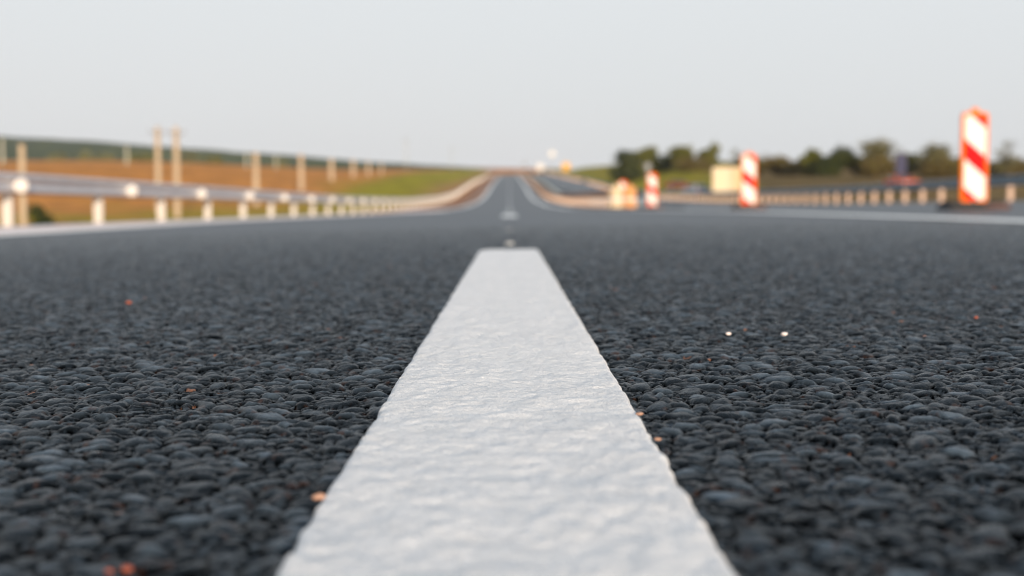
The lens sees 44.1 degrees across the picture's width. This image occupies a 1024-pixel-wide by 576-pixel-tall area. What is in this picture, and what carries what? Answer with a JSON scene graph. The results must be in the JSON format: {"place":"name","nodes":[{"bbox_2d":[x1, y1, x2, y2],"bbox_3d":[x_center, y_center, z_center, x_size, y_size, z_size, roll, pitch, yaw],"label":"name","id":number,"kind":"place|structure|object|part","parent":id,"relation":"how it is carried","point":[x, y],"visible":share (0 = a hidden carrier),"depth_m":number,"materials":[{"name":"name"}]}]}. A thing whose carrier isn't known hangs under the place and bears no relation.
{"place":"outdoors","nodes":[
{"label":"outdoors","id":0,"kind":"place"},
{"bbox_2d":[0,209,447,233],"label":"shoulder","id":1,"kind":"object","parent":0,"point":[22,229],"visible":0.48,"depth_m":14.20},
{"bbox_2d":[0,136,532,168],"bbox_3d":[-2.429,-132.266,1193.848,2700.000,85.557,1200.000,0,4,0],"label":"hills","id":2,"kind":"structure","parent":0,"point":[38,148],"depth_m":1064.40,"materials":[{"name":"green plant"}]},
{"bbox_2d":[416,174,499,209],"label":"verge","id":3,"kind":"structure","parent":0,"point":[477,193],"depth_m":161.07,"materials":[{"name":"soil"}]},
{"bbox_2d":[0,221,1023,575],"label":"road surface","id":4,"kind":"object","parent":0,"point":[206,405],"visible":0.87,"depth_m":0.90,"materials":[{"name":"black asphalt"}]},
{"bbox_2d":[104,568,113,572],"bbox_3d":[-0.134,0.094,0.420,0.003,0.002,0.002,0,4,0],"label":"pebble","id":5,"kind":"object","parent":4,"relation":"on","point":[110,570],"visible":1,"depth_m":0.42,"materials":[{"name":"red stone"}]},
{"bbox_2d":[121,564,133,571],"bbox_3d":[-0.128,0.094,0.421,0.004,0.002,0.004,0,4,0],"label":"pebble","id":6,"kind":"object","parent":4,"relation":"on","point":[127,568],"visible":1,"depth_m":0.42,"materials":[{"name":"stone"}]},
{"bbox_2d":[312,493,325,499],"bbox_3d":[-0.079,0.086,0.518,0.006,0.003,0.005,0,4,0],"label":"pebble","id":7,"kind":"object","parent":4,"relation":"on","point":[320,496],"visible":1,"depth_m":0.52,"materials":[{"name":"orange stone"}]},
{"bbox_2d":[277,249,735,575],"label":"lane line","id":8,"kind":"object","parent":4,"relation":"on","point":[507,434],"visible":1,"depth_m":0.56,"materials":[{"name":"white paint"}]},
{"bbox_2d":[0,160,1023,226],"bbox_3d":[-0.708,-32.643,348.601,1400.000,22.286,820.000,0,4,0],"label":"ground","id":9,"kind":"structure","parent":0,"point":[403,183],"depth_m":180.32,"materials":[{"name":"green plant"}]},
{"bbox_2d":[0,139,3,163],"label":"utility pole","id":10,"kind":"object","parent":9,"relation":"on","point":[2,154],"visible":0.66,"depth_m":327.84,"materials":[{"name":"wood"}]},
{"bbox_2d":[18,144,26,225],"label":"utility pole","id":11,"kind":"object","parent":9,"relation":"on","point":[23,202],"visible":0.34,"depth_m":77.56,"materials":[{"name":"wood"}]},
{"bbox_2d":[26,202,57,225],"bbox_3d":[-16.386,-1.966,43.892,1.071,2.090,1.219,4,5,43],"label":"bush","id":12,"kind":"object","parent":9,"relation":"on","point":[39,215],"visible":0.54,"depth_m":43.66,"materials":[{"name":"green plant"}]},
{"bbox_2d":[45,152,69,160],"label":"tree","id":13,"kind":"object","parent":9,"relation":"on","point":[57,157],"visible":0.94,"depth_m":555.34,"materials":[{"name":"green plant"}]},
{"bbox_2d":[75,150,96,160],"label":"tree","id":14,"kind":"object","parent":9,"relation":"on","point":[86,156],"visible":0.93,"depth_m":555.28,"materials":[{"name":"green plant"}]},
{"bbox_2d":[95,151,118,160],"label":"tree","id":15,"kind":"object","parent":9,"relation":"on","point":[105,156],"visible":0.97,"depth_m":555.57,"materials":[{"name":"green plant"}]},
{"bbox_2d":[126,146,127,163],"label":"utility pole","id":16,"kind":"object","parent":9,"relation":"on","point":[126,154],"visible":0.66,"depth_m":377.67,"materials":[{"name":"wood"}]},
{"bbox_2d":[123,153,141,160],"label":"tree","id":17,"kind":"object","parent":9,"relation":"on","point":[131,157],"visible":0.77,"depth_m":555.04,"materials":[{"name":"green plant"}]},
{"bbox_2d":[137,153,154,161],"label":"tree","id":18,"kind":"object","parent":9,"relation":"on","point":[148,157],"visible":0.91,"depth_m":555.24,"materials":[{"name":"green plant"}]},
{"bbox_2d":[148,125,165,213],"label":"utility pole","id":19,"kind":"object","parent":9,"relation":"on","point":[157,132],"visible":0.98,"depth_m":127.12,"materials":[{"name":"wood"}]},
{"bbox_2d":[166,125,185,216],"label":"utility pole","id":20,"kind":"object","parent":9,"relation":"on","point":[177,204],"visible":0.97,"depth_m":114.24,"materials":[{"name":"wood"}]},
{"bbox_2d":[179,151,200,162],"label":"tree","id":21,"kind":"object","parent":9,"relation":"on","point":[189,156],"visible":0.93,"depth_m":555.15,"materials":[{"name":"green plant"}]},
{"bbox_2d":[201,154,223,163],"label":"tree","id":22,"kind":"object","parent":9,"relation":"on","point":[216,159],"visible":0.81,"depth_m":554.36,"materials":[{"name":"green plant"}]},
{"bbox_2d":[0,172,492,226],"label":"guardrail","id":23,"kind":"object","parent":9,"relation":"on","point":[12,184],"visible":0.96,"depth_m":25.92,"materials":[{"name":"metal"}]},
{"bbox_2d":[253,153,258,205],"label":"utility pole","id":24,"kind":"object","parent":9,"relation":"on","point":[255,174],"visible":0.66,"depth_m":149.12,"materials":[{"name":"wood"}]},
{"bbox_2d":[270,158,288,166],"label":"tree","id":25,"kind":"object","parent":9,"relation":"on","point":[281,163],"visible":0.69,"depth_m":555.74,"materials":[{"name":"green plant"}]},
{"bbox_2d":[299,154,303,190],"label":"utility pole","id":26,"kind":"object","parent":9,"relation":"on","point":[301,178],"visible":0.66,"depth_m":181.96,"materials":[{"name":"wood"}]},
{"bbox_2d":[329,159,333,180],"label":"utility pole","id":27,"kind":"object","parent":9,"relation":"on","point":[331,171],"visible":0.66,"depth_m":213.80,"materials":[{"name":"concrete"}]},
{"bbox_2d":[351,160,354,176],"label":"utility pole","id":28,"kind":"object","parent":9,"relation":"on","point":[352,168],"visible":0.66,"depth_m":241.73,"materials":[{"name":"concrete"}]},
{"bbox_2d":[367,161,369,174],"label":"utility pole","id":29,"kind":"object","parent":9,"relation":"on","point":[368,167],"visible":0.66,"depth_m":268.64,"materials":[{"name":"concrete"}]},
{"bbox_2d":[537,164,543,170],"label":"road sign","id":30,"kind":"object","parent":9,"relation":"on","point":[540,167],"visible":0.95,"depth_m":398.30,"materials":[{"name":"metal"}]},
{"bbox_2d":[562,163,569,170],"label":"road sign","id":31,"kind":"object","parent":9,"relation":"on","point":[565,166],"visible":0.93,"depth_m":378.38,"materials":[{"name":"metal"}]},
{"bbox_2d":[606,149,643,181],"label":"tree","id":32,"kind":"object","parent":9,"relation":"on","point":[626,169],"visible":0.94,"depth_m":228.55,"materials":[{"name":"green plant"}]},
{"bbox_2d":[645,163,650,174],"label":"road sign","id":33,"kind":"object","parent":9,"relation":"on","point":[647,166],"visible":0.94,"depth_m":69.65,"materials":[{"name":"metal"}]},
{"bbox_2d":[634,145,663,174],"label":"tree","id":34,"kind":"object","parent":9,"relation":"on","point":[650,155],"visible":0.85,"depth_m":233.84,"materials":[{"name":"green plant"}]},
{"bbox_2d":[658,153,677,170],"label":"tree","id":35,"kind":"object","parent":9,"relation":"on","point":[666,159],"visible":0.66,"depth_m":236.93,"materials":[{"name":"green plant"}]},
{"bbox_2d":[665,145,695,164],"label":"tree","id":36,"kind":"object","parent":9,"relation":"on","point":[680,151],"visible":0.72,"depth_m":224.08,"materials":[{"name":"green plant"}]},
{"bbox_2d":[664,180,697,190],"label":"parked car","id":37,"kind":"object","parent":9,"relation":"on","point":[671,185],"visible":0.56,"depth_m":158.91,"materials":[{"name":"red paint"}]},
{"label":"side windows","id":38,"kind":"part","parent":37,"relation":"part of","materials":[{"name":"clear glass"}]},
{"bbox_2d":[670,154,712,171],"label":"tree","id":39,"kind":"object","parent":9,"relation":"on","point":[689,163],"visible":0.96,"depth_m":212.99,"materials":[{"name":"green plant"}]},
{"bbox_2d":[679,185,711,198],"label":"parked car","id":40,"kind":"object","parent":9,"relation":"on","point":[697,188],"visible":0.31,"depth_m":126.31,"materials":[{"name":"silver metal"}]},
{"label":"rear window","id":41,"kind":"part","parent":40,"relation":"part of","materials":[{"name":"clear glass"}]},
{"bbox_2d":[696,140,721,169],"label":"tree","id":42,"kind":"object","parent":9,"relation":"on","point":[711,151],"visible":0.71,"depth_m":219.39,"materials":[{"name":"green plant"}]},
{"bbox_2d":[712,167,740,191],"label":"box truck","id":43,"kind":"object","parent":9,"relation":"on","point":[726,179],"visible":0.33,"depth_m":121.65,"materials":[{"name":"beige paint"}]},
{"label":"rear door","id":44,"kind":"part","parent":43,"relation":"part of","materials":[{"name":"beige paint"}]},
{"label":"rear door","id":45,"kind":"part","parent":43,"relation":"part of","materials":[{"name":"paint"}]},
{"bbox_2d":[730,146,742,166],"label":"tree","id":46,"kind":"object","parent":9,"relation":"on","point":[737,159],"visible":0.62,"depth_m":164.20,"materials":[{"name":"green plant"}]},
{"bbox_2d":[730,156,765,174],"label":"tree","id":47,"kind":"object","parent":9,"relation":"on","point":[758,170],"visible":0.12,"depth_m":168.62,"materials":[{"name":"green plant"}]},
{"bbox_2d":[757,153,792,175],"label":"tree","id":48,"kind":"object","parent":9,"relation":"on","point":[771,163],"visible":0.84,"depth_m":163.12,"materials":[{"name":"green plant"}]},
{"bbox_2d":[544,172,1023,202],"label":"guardrail","id":49,"kind":"object","parent":9,"relation":"on","point":[1011,181],"visible":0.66,"depth_m":55.49,"materials":[{"name":"metal"}]},
{"bbox_2d":[780,161,804,175],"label":"tree","id":50,"kind":"object","parent":9,"relation":"on","point":[792,169],"visible":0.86,"depth_m":158.33,"materials":[{"name":"green plant"}]},
{"bbox_2d":[796,148,823,175],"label":"tree","id":51,"kind":"object","parent":9,"relation":"on","point":[810,158],"visible":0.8,"depth_m":150.93,"materials":[{"name":"green plant"}]},
{"bbox_2d":[811,143,855,176],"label":"tree","id":52,"kind":"object","parent":9,"relation":"on","point":[829,165],"visible":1,"depth_m":146.33,"materials":[{"name":"green plant"}]},
{"bbox_2d":[843,154,865,176],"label":"tree","id":53,"kind":"object","parent":9,"relation":"on","point":[852,166],"visible":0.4,"depth_m":148.84,"materials":[{"name":"green plant"}]},
{"bbox_2d":[856,152,895,177],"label":"tree","id":54,"kind":"object","parent":9,"relation":"on","point":[878,166],"visible":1,"depth_m":142.81,"materials":[{"name":"green plant"}]},
{"bbox_2d":[856,135,905,176],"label":"tree","id":55,"kind":"object","parent":9,"relation":"on","point":[878,148],"visible":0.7,"depth_m":144.59,"materials":[{"name":"green plant"}]},
{"bbox_2d":[896,154,906,174],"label":"road sign","id":56,"kind":"object","parent":9,"relation":"on","point":[901,160],"visible":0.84,"depth_m":121.47,"materials":[{"name":"metal"}]},
{"bbox_2d":[884,175,919,190],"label":"parked car","id":57,"kind":"object","parent":9,"relation":"on","point":[898,178],"visible":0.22,"depth_m":109.22,"materials":[{"name":"orange paint"}]},
{"bbox_2d":[891,153,926,175],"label":"tree","id":58,"kind":"object","parent":9,"relation":"on","point":[910,160],"visible":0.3,"depth_m":148.34,"materials":[{"name":"green plant"}]},
{"bbox_2d":[908,140,953,176],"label":"tree","id":59,"kind":"object","parent":9,"relation":"on","point":[932,151],"visible":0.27,"depth_m":143.68,"materials":[{"name":"green plant"}]},
{"bbox_2d":[914,153,959,177],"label":"tree","id":60,"kind":"object","parent":9,"relation":"on","point":[941,166],"visible":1,"depth_m":139.74,"materials":[{"name":"green plant"}]},
{"bbox_2d":[951,155,959,176],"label":"tree","id":61,"kind":"object","parent":9,"relation":"on","point":[958,174],"visible":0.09,"depth_m":149.06,"materials":[{"name":"green plant"}]},
{"bbox_2d":[987,156,1023,176],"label":"tree","id":62,"kind":"object","parent":9,"relation":"on","point":[1019,168],"visible":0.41,"depth_m":136.34,"materials":[{"name":"green plant"}]},
{"bbox_2d":[991,139,1023,175],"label":"tree","id":63,"kind":"object","parent":9,"relation":"on","point":[1005,167],"visible":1,"depth_m":134.26,"materials":[{"name":"green plant"}]},
{"bbox_2d":[0,174,1023,238],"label":"road","id":64,"kind":"structure","parent":0,"point":[491,208],"depth_m":12.14,"materials":[{"name":"grey asphalt"}]},
{"bbox_2d":[0,174,501,235],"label":"edge line","id":65,"kind":"object","parent":64,"relation":"on","point":[44,232],"visible":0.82,"depth_m":11.69,"materials":[{"name":"white paint"}]},
{"bbox_2d":[502,214,517,216],"bbox_3d":[-0.027,-0.756,13.179,0.150,0.008,4.000,0,4,0],"label":"road marking","id":66,"kind":"object","parent":64,"relation":"on","point":[509,215],"visible":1,"depth_m":12.96,"materials":[{"name":"white paint"}]},
{"bbox_2d":[607,184,624,208],"bbox_3d":[3.781,-3.314,45.889,0.660,0.900,0.660,0,4,0],"label":"traffic barrel","id":67,"kind":"object","parent":64,"relation":"on","point":[616,197],"visible":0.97,"depth_m":45.68,"materials":[{"name":"plastic"}]},
{"bbox_2d":[623,184,637,208],"bbox_3d":[4.302,-3.345,46.289,0.660,0.900,0.660,0,4,0],"label":"traffic barrel","id":68,"kind":"object","parent":64,"relation":"on","point":[629,196],"visible":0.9,"depth_m":46.07,"materials":[{"name":"orange plastic"}]},
{"bbox_2d":[640,172,663,208],"bbox_3d":[4.256,-2.956,38.392,0.676,1.120,0.411,0,4,-4],"label":"delineator","id":69,"kind":"object","parent":64,"relation":"on","point":[652,190],"visible":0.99,"depth_m":38.36,"materials":[{"name":"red plastic"}]},
{"bbox_2d":[550,174,905,203],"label":"edge line","id":70,"kind":"object","parent":64,"relation":"on","point":[710,202],"visible":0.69,"depth_m":89.36,"materials":[{"name":"white paint"}]},
{"bbox_2d":[730,152,766,209],"bbox_3d":[4.591,-2.083,24.520,0.676,1.120,0.411,0,4,3],"label":"delineator","id":71,"kind":"object","parent":64,"relation":"on","point":[748,177],"visible":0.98,"depth_m":24.49,"materials":[{"name":"white plastic"}]},
{"bbox_2d":[516,174,1023,221],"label":"edge line","id":72,"kind":"object","parent":64,"relation":"on","point":[916,217],"visible":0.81,"depth_m":9.78,"materials":[{"name":"white paint"}]},
{"bbox_2d":[936,108,1010,210],"bbox_3d":[5.059,-1.408,13.842,0.676,1.120,0.411,0,4,-2],"label":"delineator","id":73,"kind":"object","parent":64,"relation":"on","point":[974,158],"visible":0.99,"depth_m":13.81,"materials":[{"name":"white plastic"}]},
{"bbox_2d":[0,0,1023,168],"label":"sky","id":74,"kind":"structure","parent":0,"point":[498,83],"materials":[{"name":"white"}]},
{"bbox_2d":[520,174,683,208],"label":"median strip","id":75,"kind":"object","parent":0,"point":[542,186],"visible":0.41,"depth_m":136.43,"materials":[{"name":"concrete"}]},
{"bbox_2d":[519,172,609,206],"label":"guardrail","id":76,"kind":"object","parent":75,"relation":"on","point":[581,198],"visible":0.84,"depth_m":79.50,"materials":[{"name":"metal"}]},
{"bbox_2d":[525,172,646,205],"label":"guardrail","id":77,"kind":"object","parent":75,"relation":"on","point":[558,190],"visible":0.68,"depth_m":152.09,"materials":[{"name":"metal"}]},
{"bbox_2d":[619,180,626,191],"bbox_3d":[4.286,-3.617,48.871,0.676,1.120,0.411,-1,4,-10],"label":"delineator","id":78,"kind":"object","parent":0,"point":[622,183],"visible":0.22,"depth_m":48.83,"materials":[{"name":"orange plastic"}]}
]}

